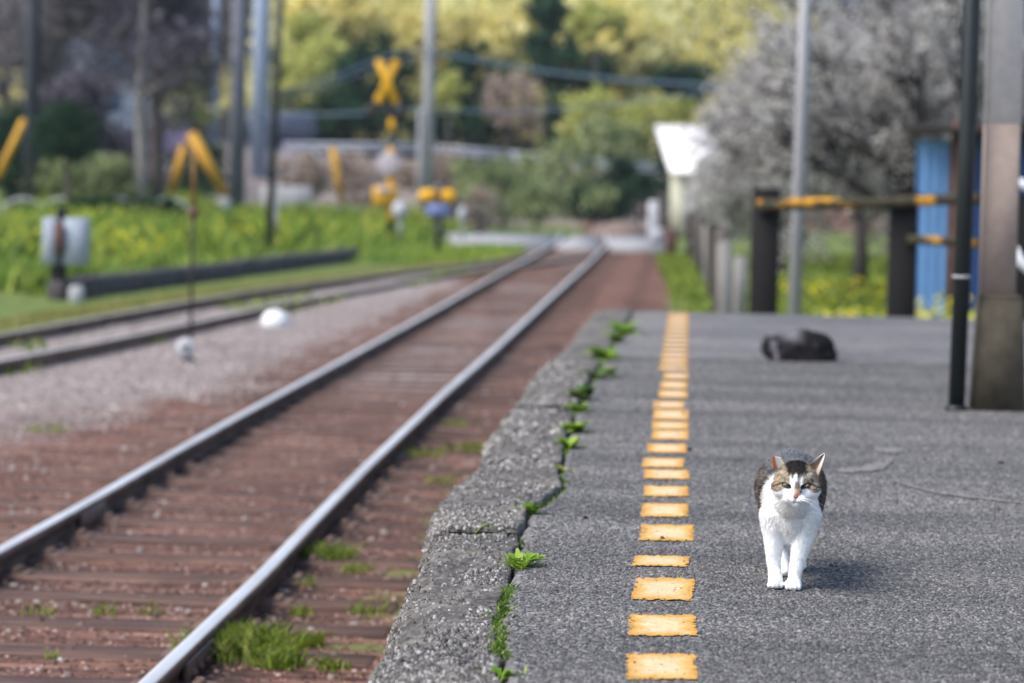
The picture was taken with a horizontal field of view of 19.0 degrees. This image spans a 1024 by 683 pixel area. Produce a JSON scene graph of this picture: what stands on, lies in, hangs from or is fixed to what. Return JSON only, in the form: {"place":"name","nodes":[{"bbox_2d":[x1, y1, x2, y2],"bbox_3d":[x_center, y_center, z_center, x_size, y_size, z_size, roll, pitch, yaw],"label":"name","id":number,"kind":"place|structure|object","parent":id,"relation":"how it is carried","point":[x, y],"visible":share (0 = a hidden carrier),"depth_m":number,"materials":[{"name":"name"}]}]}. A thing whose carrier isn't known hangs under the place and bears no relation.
{"place":"outdoors","nodes":[
{"label":"outdoors","id":0,"kind":"place"},
{"bbox_2d":[0,192,477,295],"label":"meadow","id":1,"kind":"structure","parent":0,"point":[29,274],"depth_m":42.87,"materials":[{"name":"plant"}]},
{"bbox_2d":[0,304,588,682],"bbox_3d":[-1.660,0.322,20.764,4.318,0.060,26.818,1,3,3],"label":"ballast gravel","id":2,"kind":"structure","parent":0,"point":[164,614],"depth_m":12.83,"materials":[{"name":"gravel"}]},
{"bbox_2d":[446,232,567,248],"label":"level crossing road","id":3,"kind":"structure","parent":0,"point":[535,241],"depth_m":67.92,"materials":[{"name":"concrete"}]},
{"bbox_2d":[0,0,1023,682],"bbox_3d":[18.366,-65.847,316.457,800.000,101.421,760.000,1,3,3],"label":"ground","id":4,"kind":"structure","parent":0,"point":[634,280],"depth_m":18.55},
{"bbox_2d":[0,99,48,213],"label":"evergreen shrub","id":5,"kind":"object","parent":4,"relation":"on","point":[10,185],"visible":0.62,"depth_m":72.24,"materials":[{"name":"green plant"}]},
{"bbox_2d":[23,0,39,209],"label":"utility pole","id":6,"kind":"object","parent":4,"relation":"on","point":[32,71],"visible":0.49,"depth_m":70.37,"materials":[{"name":"concrete"}]},
{"bbox_2d":[27,96,108,205],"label":"clipped bush","id":7,"kind":"object","parent":4,"relation":"on","point":[65,132],"visible":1,"depth_m":66.14,"materials":[{"name":"green plant"}]},
{"bbox_2d":[0,0,139,138],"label":"bare tree","id":8,"kind":"object","parent":4,"relation":"on","point":[4,96],"visible":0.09,"depth_m":94.02,"materials":[{"name":"grey plant"}]},
{"bbox_2d":[17,148,148,201],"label":"hedge bush","id":9,"kind":"object","parent":4,"relation":"on","point":[105,174],"visible":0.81,"depth_m":70.24,"materials":[{"name":"green plant"}]},
{"bbox_2d":[0,0,179,194],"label":"bare tree","id":10,"kind":"object","parent":4,"relation":"on","point":[72,17],"visible":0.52,"depth_m":87.75,"materials":[{"name":"grey plant"}]},
{"bbox_2d":[16,59,168,206],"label":"bare tree","id":11,"kind":"object","parent":4,"relation":"on","point":[77,92],"visible":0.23,"depth_m":73.88,"materials":[{"name":"grey plant"}]},
{"bbox_2d":[21,36,168,133],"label":"pale house","id":12,"kind":"structure","parent":4,"relation":"on","point":[122,104],"depth_m":97.58,"materials":[{"name":"paint"}]},
{"bbox_2d":[65,193,199,218],"bbox_3d":[-7.762,-2.462,62.471,2.826,1.131,0.623,1,3,3],"label":"leafy bush","id":13,"kind":"object","parent":4,"relation":"on","point":[169,203],"visible":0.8,"depth_m":62.37,"materials":[{"name":"green plant"}]},
{"bbox_2d":[63,0,239,206],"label":"tall tree","id":14,"kind":"object","parent":4,"relation":"on","point":[158,164],"visible":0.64,"depth_m":70.78,"materials":[{"name":"grey plant"}]},
{"bbox_2d":[68,0,255,200],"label":"tall tree","id":15,"kind":"object","parent":4,"relation":"on","point":[189,57],"visible":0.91,"depth_m":69.47,"materials":[{"name":"plant"}]},
{"bbox_2d":[112,0,253,138],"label":"bare tree","id":16,"kind":"object","parent":4,"relation":"on","point":[225,16],"visible":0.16,"depth_m":103.58,"materials":[{"name":"grey plant"}]},
{"bbox_2d":[175,151,198,361],"bbox_3d":[-2.464,-0.640,23.235,0.161,1.610,0.100,1,3,3],"label":"track marker","id":17,"kind":"object","parent":4,"relation":"on","point":[185,348],"visible":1,"depth_m":23.24,"materials":[{"name":"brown metal"}]},
{"bbox_2d":[165,134,228,198],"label":"evergreen shrub","id":18,"kind":"object","parent":4,"relation":"on","point":[216,152],"visible":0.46,"depth_m":86.14,"materials":[{"name":"green plant"}]},
{"bbox_2d":[168,48,228,132],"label":"broadleaf tree","id":19,"kind":"object","parent":4,"relation":"on","point":[198,114],"visible":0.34,"depth_m":100.38,"materials":[{"name":"green plant"}]},
{"bbox_2d":[47,248,358,300],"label":"stone kerb","id":20,"kind":"structure","parent":4,"relation":"on","point":[110,284],"depth_m":40.15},
{"bbox_2d":[42,206,89,280],"bbox_3d":[-5.008,-0.951,34.306,0.495,1.125,0.285,1,3,3],"label":"signal box","id":21,"kind":"object","parent":20,"relation":"on","point":[65,241],"visible":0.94,"depth_m":34.22,"materials":[{"name":"grey paint"}]},
{"bbox_2d":[209,0,219,143],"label":"utility pole","id":22,"kind":"object","parent":4,"relation":"on","point":[213,138],"visible":0.45,"depth_m":100.28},
{"bbox_2d":[218,197,231,210],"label":"stay footing","id":23,"kind":"object","parent":4,"relation":"on","point":[225,200],"visible":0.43,"depth_m":74.27,"materials":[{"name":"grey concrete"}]},
{"bbox_2d":[186,131,229,196],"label":"guy wire guard","id":24,"kind":"object","parent":23,"relation":"on","point":[211,169],"visible":0.97,"depth_m":74.27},
{"bbox_2d":[0,187,457,262],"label":"tall weeds","id":25,"kind":"object","parent":4,"relation":"on","point":[160,226],"visible":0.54,"depth_m":52.02,"materials":[{"name":"green plant"}]},
{"bbox_2d":[228,0,247,210],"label":"utility pole","id":26,"kind":"object","parent":4,"relation":"on","point":[237,147],"visible":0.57,"depth_m":76.13,"materials":[{"name":"stone"}]},
{"bbox_2d":[0,280,476,473],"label":"pale gravel","id":27,"kind":"structure","parent":4,"relation":"on","point":[125,388],"depth_m":23.09,"materials":[{"name":"gravel"}]},
{"bbox_2d":[164,613,335,665],"bbox_3d":[-0.808,0.895,9.249,0.490,0.089,0.584,0,3,-16],"label":"grass tuft","id":28,"kind":"object","parent":4,"relation":"on","point":[230,640],"visible":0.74,"depth_m":9.15,"materials":[{"name":"plant"}]},
{"bbox_2d":[1,267,502,375],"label":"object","id":29,"kind":"object","parent":4,"relation":"on","point":[11,370],"visible":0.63,"depth_m":33.71,"materials":[{"name":"green plant"}]},
{"bbox_2d":[250,0,269,177],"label":"utility pole","id":30,"kind":"object","parent":4,"relation":"on","point":[260,91],"visible":1,"depth_m":92.08,"materials":[{"name":"concrete"}]},
{"bbox_2d":[0,253,529,332],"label":"siding verge","id":31,"kind":"structure","parent":4,"relation":"on","point":[17,322],"depth_m":34.76,"materials":[{"name":"green plant"}]},
{"bbox_2d":[265,0,283,249],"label":"slim pole","id":32,"kind":"object","parent":4,"relation":"on","point":[270,216],"visible":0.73,"depth_m":48.12,"materials":[{"name":"metal"}]},
{"bbox_2d":[237,641,318,670],"bbox_3d":[-0.698,0.923,9.014,0.254,0.064,0.280,0,3,-15],"label":"grass tuft","id":33,"kind":"object","parent":4,"relation":"on","point":[279,659],"visible":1,"depth_m":8.97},
{"bbox_2d":[0,340,563,682],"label":"loose stones","id":34,"kind":"object","parent":4,"relation":"on","point":[4,582],"visible":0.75,"depth_m":15.43,"materials":[{"name":"gravel"}]},
{"bbox_2d":[246,111,319,152],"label":"lilac house","id":35,"kind":"structure","parent":4,"relation":"on","point":[298,128],"depth_m":105.13,"materials":[{"name":"stone"}]},
{"bbox_2d":[261,185,312,211],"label":"wall","id":36,"kind":"structure","parent":4,"relation":"on","point":[287,194],"depth_m":80.24,"materials":[{"name":"grey concrete"}]},
{"bbox_2d":[269,52,309,111],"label":"broadleaf tree","id":37,"kind":"object","parent":4,"relation":"on","point":[285,84],"visible":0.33,"depth_m":117.99,"materials":[{"name":"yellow plant"}]},
{"bbox_2d":[0,252,590,373],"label":"railway track","id":38,"kind":"structure","parent":4,"relation":"on","point":[65,354],"depth_m":30.05,"materials":[{"name":"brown metal"}]},
{"bbox_2d":[277,150,331,203],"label":"brown shrub","id":39,"kind":"object","parent":4,"relation":"on","point":[315,181],"visible":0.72,"depth_m":88.13,"materials":[{"name":"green plant"}]},
{"bbox_2d":[273,4,346,109],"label":"broadleaf tree","id":40,"kind":"object","parent":4,"relation":"on","point":[298,27],"visible":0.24,"depth_m":119.77,"materials":[{"name":"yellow plant"}]},
{"bbox_2d":[0,232,625,682],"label":"railway track","id":41,"kind":"structure","parent":4,"relation":"on","point":[188,660],"depth_m":14.13,"materials":[{"name":"wood"}]},
{"bbox_2d":[281,32,352,138],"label":"broadleaf tree","id":42,"kind":"object","parent":4,"relation":"on","point":[311,60],"visible":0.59,"depth_m":116.54,"materials":[{"name":"green plant"}]},
{"bbox_2d":[300,537,366,560],"bbox_3d":[-0.698,0.789,11.520,0.344,0.076,0.366,0,3,-16],"label":"grass tuft","id":43,"kind":"object","parent":4,"relation":"on","point":[324,551],"visible":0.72,"depth_m":11.49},
{"bbox_2d":[272,0,396,93],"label":"bamboo clump","id":44,"kind":"object","parent":4,"relation":"on","point":[357,18],"visible":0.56,"depth_m":123.11,"materials":[{"name":"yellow plant"}]},
{"bbox_2d":[291,148,384,193],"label":"brown shrub","id":45,"kind":"object","parent":4,"relation":"on","point":[352,182],"visible":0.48,"depth_m":91.98,"materials":[{"name":"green plant"}]},
{"bbox_2d":[296,87,387,151],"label":"evergreen tree","id":46,"kind":"object","parent":4,"relation":"on","point":[329,128],"visible":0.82,"depth_m":110.03,"materials":[{"name":"green plant"}]},
{"bbox_2d":[317,24,422,155],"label":"evergreen tree","id":47,"kind":"object","parent":4,"relation":"on","point":[364,92],"visible":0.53,"depth_m":111.81,"materials":[{"name":"green plant"}]},
{"bbox_2d":[365,59,407,243],"bbox_3d":[-2.603,-3.559,63.094,0.900,4.510,0.340,1,3,3],"label":"crossing signal","id":48,"kind":"object","parent":4,"relation":"on","point":[388,165],"visible":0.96,"depth_m":62.99,"materials":[{"name":"yellow paint"}]},
{"bbox_2d":[0,0,837,156],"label":"bamboo grove","id":49,"kind":"object","parent":4,"relation":"on","point":[701,9],"visible":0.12,"depth_m":126.41,"materials":[{"name":"green plant"}]},
{"bbox_2d":[417,0,435,212],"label":"utility pole","id":50,"kind":"object","parent":4,"relation":"on","point":[425,165],"visible":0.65,"depth_m":83.89,"materials":[{"name":"grey concrete"}]},
{"bbox_2d":[435,51,721,85],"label":"overhead wire","id":51,"kind":"object","parent":50,"relation":"attached to","point":[570,74],"visible":0.98,"depth_m":83.74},
{"bbox_2d":[348,242,525,263],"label":"crossing verge","id":52,"kind":"structure","parent":4,"relation":"on","point":[403,253],"depth_m":54.26,"materials":[{"name":"green plant"}]},
{"bbox_2d":[418,184,456,249],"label":"signal","id":53,"kind":"structure","parent":4,"relation":"on","point":[430,197],"depth_m":57.99,"materials":[{"name":"yellow paint"}]},
{"bbox_2d":[406,144,469,208],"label":"brown shrub","id":54,"kind":"object","parent":4,"relation":"on","point":[439,164],"visible":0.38,"depth_m":89.76,"materials":[{"name":"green plant"}]},
{"bbox_2d":[398,0,491,144],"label":"bamboo clump","id":55,"kind":"object","parent":4,"relation":"on","point":[456,20],"visible":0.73,"depth_m":122.94,"materials":[{"name":"yellow plant"}]},
{"bbox_2d":[399,102,507,157],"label":"evergreen tree","id":56,"kind":"object","parent":4,"relation":"on","point":[474,123],"visible":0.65,"depth_m":107.72,"materials":[{"name":"green plant"}]},
{"bbox_2d":[434,66,472,154],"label":"broadleaf tree","id":57,"kind":"object","parent":4,"relation":"on","point":[450,93],"visible":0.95,"depth_m":103.78,"materials":[{"name":"green plant"}]},
{"bbox_2d":[447,154,493,206],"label":"olive shrub","id":58,"kind":"object","parent":4,"relation":"on","point":[466,168],"visible":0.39,"depth_m":87.99,"materials":[{"name":"green plant"}]},
{"bbox_2d":[435,36,518,156],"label":"evergreen tree","id":59,"kind":"object","parent":4,"relation":"on","point":[470,69],"visible":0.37,"depth_m":113.38,"materials":[{"name":"green plant"}]},
{"bbox_2d":[284,142,669,175],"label":"guardrail","id":60,"kind":"object","parent":4,"relation":"on","point":[362,149],"visible":0.4,"depth_m":97.11,"materials":[{"name":"grey metal"}]},
{"bbox_2d":[457,184,499,232],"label":"brown shrub","id":61,"kind":"object","parent":4,"relation":"on","point":[478,196],"visible":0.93,"depth_m":80.02,"materials":[{"name":"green plant"}]},
{"bbox_2d":[459,142,537,229],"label":"olive shrub","id":62,"kind":"object","parent":4,"relation":"on","point":[488,174],"visible":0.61,"depth_m":85.79,"materials":[{"name":"green plant"}]},
{"bbox_2d":[471,0,537,150],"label":"bamboo clump","id":63,"kind":"object","parent":4,"relation":"on","point":[506,39],"visible":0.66,"depth_m":120.93,"materials":[{"name":"plant"}]},
{"bbox_2d":[473,69,548,163],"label":"bare tree","id":64,"kind":"object","parent":4,"relation":"on","point":[520,83],"visible":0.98,"depth_m":107.54,"materials":[{"name":"brown plant"}]},
{"bbox_2d":[11,0,1023,121],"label":"woodland","id":65,"kind":"object","parent":4,"relation":"on","point":[250,49],"visible":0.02,"depth_m":164.61,"materials":[{"name":"plant"}]},
{"bbox_2d":[498,169,571,230],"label":"olive shrub","id":66,"kind":"object","parent":4,"relation":"on","point":[549,199],"visible":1,"depth_m":83.71,"materials":[{"name":"green plant"}]},
{"bbox_2d":[513,144,564,184],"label":"olive shrub","id":67,"kind":"object","parent":4,"relation":"on","point":[533,164],"visible":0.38,"depth_m":91.58,"materials":[{"name":"green plant"}]},
{"bbox_2d":[512,0,582,150],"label":"evergreen tree","id":68,"kind":"object","parent":4,"relation":"on","point":[547,15],"visible":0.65,"depth_m":117.19,"materials":[{"name":"green plant"}]},
{"bbox_2d":[539,88,569,149],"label":"evergreen tree","id":69,"kind":"object","parent":4,"relation":"on","point":[553,118],"visible":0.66,"depth_m":111.63,"materials":[{"name":"green plant"}]},
{"bbox_2d":[519,30,618,148],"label":"evergreen tree","id":70,"kind":"object","parent":4,"relation":"on","point":[568,52],"visible":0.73,"depth_m":115.19,"materials":[{"name":"green plant"}]},
{"bbox_2d":[537,131,614,219],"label":"olive shrub","id":71,"kind":"object","parent":4,"relation":"on","point":[559,168],"visible":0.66,"depth_m":89.76,"materials":[{"name":"green plant"}]},
{"bbox_2d":[556,235,599,250],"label":"level crossing road","id":72,"kind":"structure","parent":4,"relation":"on","point":[579,242],"depth_m":64.35,"materials":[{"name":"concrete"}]},
{"bbox_2d":[562,178,629,225],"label":"evergreen shrub","id":73,"kind":"object","parent":4,"relation":"on","point":[584,213],"visible":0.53,"depth_m":87.63,"materials":[{"name":"green plant"}]},
{"bbox_2d":[561,0,634,115],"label":"broadleaf tree","id":74,"kind":"object","parent":4,"relation":"on","point":[594,16],"visible":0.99,"depth_m":111.42,"materials":[{"name":"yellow plant"}]},
{"bbox_2d":[553,79,645,166],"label":"broadleaf tree","id":75,"kind":"object","parent":4,"relation":"on","point":[594,97],"visible":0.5,"depth_m":103.47,"materials":[{"name":"green plant"}]},
{"bbox_2d":[580,181,619,224],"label":"tree","id":76,"kind":"object","parent":4,"relation":"on","point":[601,200],"visible":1,"depth_m":83.72,"materials":[{"name":"green plant"}]},
{"bbox_2d":[589,155,640,196],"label":"evergreen shrub","id":77,"kind":"object","parent":4,"relation":"on","point":[622,169],"visible":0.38,"depth_m":91.59,"materials":[{"name":"green plant"}]},
{"bbox_2d":[571,113,664,167],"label":"broadleaf tree","id":78,"kind":"object","parent":4,"relation":"on","point":[619,139],"visible":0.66,"depth_m":99.42,"materials":[{"name":"green plant"}]},
{"bbox_2d":[604,236,664,253],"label":"level crossing road","id":79,"kind":"structure","parent":4,"relation":"on","point":[628,243],"depth_m":64.41,"materials":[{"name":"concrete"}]},
{"bbox_2d":[648,201,663,243],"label":"marker post","id":80,"kind":"object","parent":79,"relation":"on","point":[655,234],"visible":0.93,"depth_m":65.80,"materials":[{"name":"grey concrete"}]},
{"bbox_2d":[579,0,691,101],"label":"bamboo clump","id":81,"kind":"object","parent":4,"relation":"on","point":[643,48],"visible":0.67,"depth_m":120.71,"materials":[{"name":"yellow plant"}]},
{"bbox_2d":[612,94,658,155],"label":"broadleaf tree","id":82,"kind":"object","parent":4,"relation":"on","point":[633,110],"visible":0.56,"depth_m":105.36,"materials":[{"name":"green plant"}]},
{"bbox_2d":[612,171,661,225],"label":"evergreen shrub","id":83,"kind":"object","parent":4,"relation":"on","point":[638,186],"visible":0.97,"depth_m":86.67,"materials":[{"name":"green plant"}]},
{"bbox_2d":[645,157,669,233],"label":"evergreen shrub","id":84,"kind":"object","parent":4,"relation":"on","point":[662,185],"visible":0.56,"depth_m":87.75,"materials":[{"name":"green plant"}]},
{"bbox_2d":[649,91,694,174],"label":"broadleaf tree","id":85,"kind":"object","parent":4,"relation":"on","point":[668,111],"visible":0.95,"depth_m":95.33,"materials":[{"name":"green plant"}]},
{"bbox_2d":[642,60,721,124],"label":"evergreen tree","id":86,"kind":"object","parent":4,"relation":"on","point":[669,72],"visible":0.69,"depth_m":115.11,"materials":[{"name":"green plant"}]},
{"bbox_2d":[367,309,1023,682],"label":"platform","id":87,"kind":"structure","parent":4,"relation":"on","point":[710,616],"depth_m":7.63,"materials":[{"name":"asphalt"}]},
{"bbox_2d":[484,315,633,660],"bbox_3d":[0.330,0.212,12.175,0.145,0.018,14.700,1,3,3],"label":"crack moss","id":88,"kind":"object","parent":87,"relation":"on","point":[500,645],"visible":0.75,"depth_m":6.07,"materials":[{"name":"plant"}]},
{"bbox_2d":[752,447,827,589],"bbox_3d":[0.605,0.368,6.671,0.171,0.297,0.622,1,3,5],"label":"walking cat","id":89,"kind":"object","parent":87,"relation":"on","point":[790,486],"visible":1,"depth_m":6.47},
{"bbox_2d":[559,368,1020,682],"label":"grit","id":90,"kind":"object","parent":87,"relation":"on","point":[823,645],"visible":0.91,"depth_m":8.75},
{"bbox_2d":[760,328,838,361],"bbox_3d":[1.400,0.022,14.902,0.382,0.173,0.281,1,3,3],"label":"sleeping cat","id":91,"kind":"object","parent":87,"relation":"on","point":[799,344],"visible":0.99,"depth_m":14.81},
{"bbox_2d":[945,0,980,410],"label":"drain pipe","id":92,"kind":"object","parent":87,"relation":"on","point":[961,276],"visible":1,"depth_m":11.72,"materials":[{"name":"black metal"}]},
{"bbox_2d":[968,0,1023,411],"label":"roof pillar","id":93,"kind":"structure","parent":87,"relation":"on","point":[997,376],"depth_m":11.77,"materials":[{"name":"metal"}]},
{"bbox_2d":[655,125,740,236],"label":"white roofed hut","id":94,"kind":"object","parent":4,"relation":"on","point":[669,140],"visible":0.38,"depth_m":82.03,"materials":[{"name":"metal"}]},
{"bbox_2d":[707,222,717,298],"bbox_3d":[2.559,-0.965,38.922,0.172,1.122,0.144,2,3,17],"label":"fence post","id":95,"kind":"object","parent":4,"relation":"on","point":[712,227],"visible":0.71,"depth_m":38.86,"materials":[{"name":"grey wood"}]},
{"bbox_2d":[717,240,732,312],"bbox_3d":[2.017,-0.420,28.951,0.158,1.071,0.142,1,3,-7],"label":"fence post","id":96,"kind":"object","parent":4,"relation":"on","point":[724,277],"visible":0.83,"depth_m":28.89,"materials":[{"name":"concrete"}]},
{"bbox_2d":[733,255,747,313],"bbox_3d":[2.337,-0.453,31.439,0.151,0.872,0.145,0,3,-13],"label":"fence post","id":97,"kind":"object","parent":4,"relation":"on","point":[740,270],"visible":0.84,"depth_m":31.38,"materials":[{"name":"concrete"}]},
{"bbox_2d":[678,96,860,272],"bbox_3d":[4.290,-2.533,49.716,3.088,3.051,2.490,3,3,27],"label":"blossom tree","id":98,"kind":"object","parent":4,"relation":"on","point":[739,215],"visible":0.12,"depth_m":49.58,"materials":[{"name":"grey plant"}]},
{"bbox_2d":[788,0,811,314],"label":"steel pole","id":99,"kind":"object","parent":4,"relation":"on","point":[800,159],"visible":0.65,"depth_m":23.43,"materials":[{"name":"grey metal"}]},
{"bbox_2d":[652,250,974,317],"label":"verge","id":100,"kind":"structure","parent":4,"relation":"on","point":[840,267],"depth_m":43.12,"materials":[{"name":"green plant"}]},
{"bbox_2d":[692,6,983,294],"bbox_3d":[4.692,-2.579,40.755,4.446,4.128,3.090,2,3,23],"label":"blossom tree","id":101,"kind":"object","parent":4,"relation":"on","point":[860,265],"visible":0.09,"depth_m":40.65,"materials":[{"name":"grey plant"}]},
{"bbox_2d":[677,0,1023,272],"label":"blossom tree","id":102,"kind":"object","parent":4,"relation":"on","point":[894,159],"visible":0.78,"depth_m":36.61,"materials":[{"name":"grey plant"}]},
{"bbox_2d":[680,0,1023,267],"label":"thicket","id":103,"kind":"object","parent":4,"relation":"on","point":[846,222],"visible":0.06,"depth_m":57.24,"materials":[{"name":"green plant"}]},
{"bbox_2d":[778,272,975,318],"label":"verge flowers","id":104,"kind":"object","parent":4,"relation":"on","point":[917,313],"visible":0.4,"depth_m":33.31,"materials":[{"name":"yellow plant"}]},
{"bbox_2d":[749,188,1023,317],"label":"timber fence","id":105,"kind":"object","parent":4,"relation":"on","point":[904,237],"visible":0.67,"depth_m":21.80,"materials":[{"name":"wood"}]},
{"bbox_2d":[899,120,1023,316],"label":"blue shed","id":106,"kind":"structure","parent":4,"relation":"on","point":[935,175],"depth_m":34.26,"materials":[{"name":"metal"}]},
{"bbox_2d":[588,221,647,236],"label":"hill bank","id":107,"kind":"structure","parent":0,"point":[618,228],"depth_m":79.05,"materials":[{"name":"soil"}]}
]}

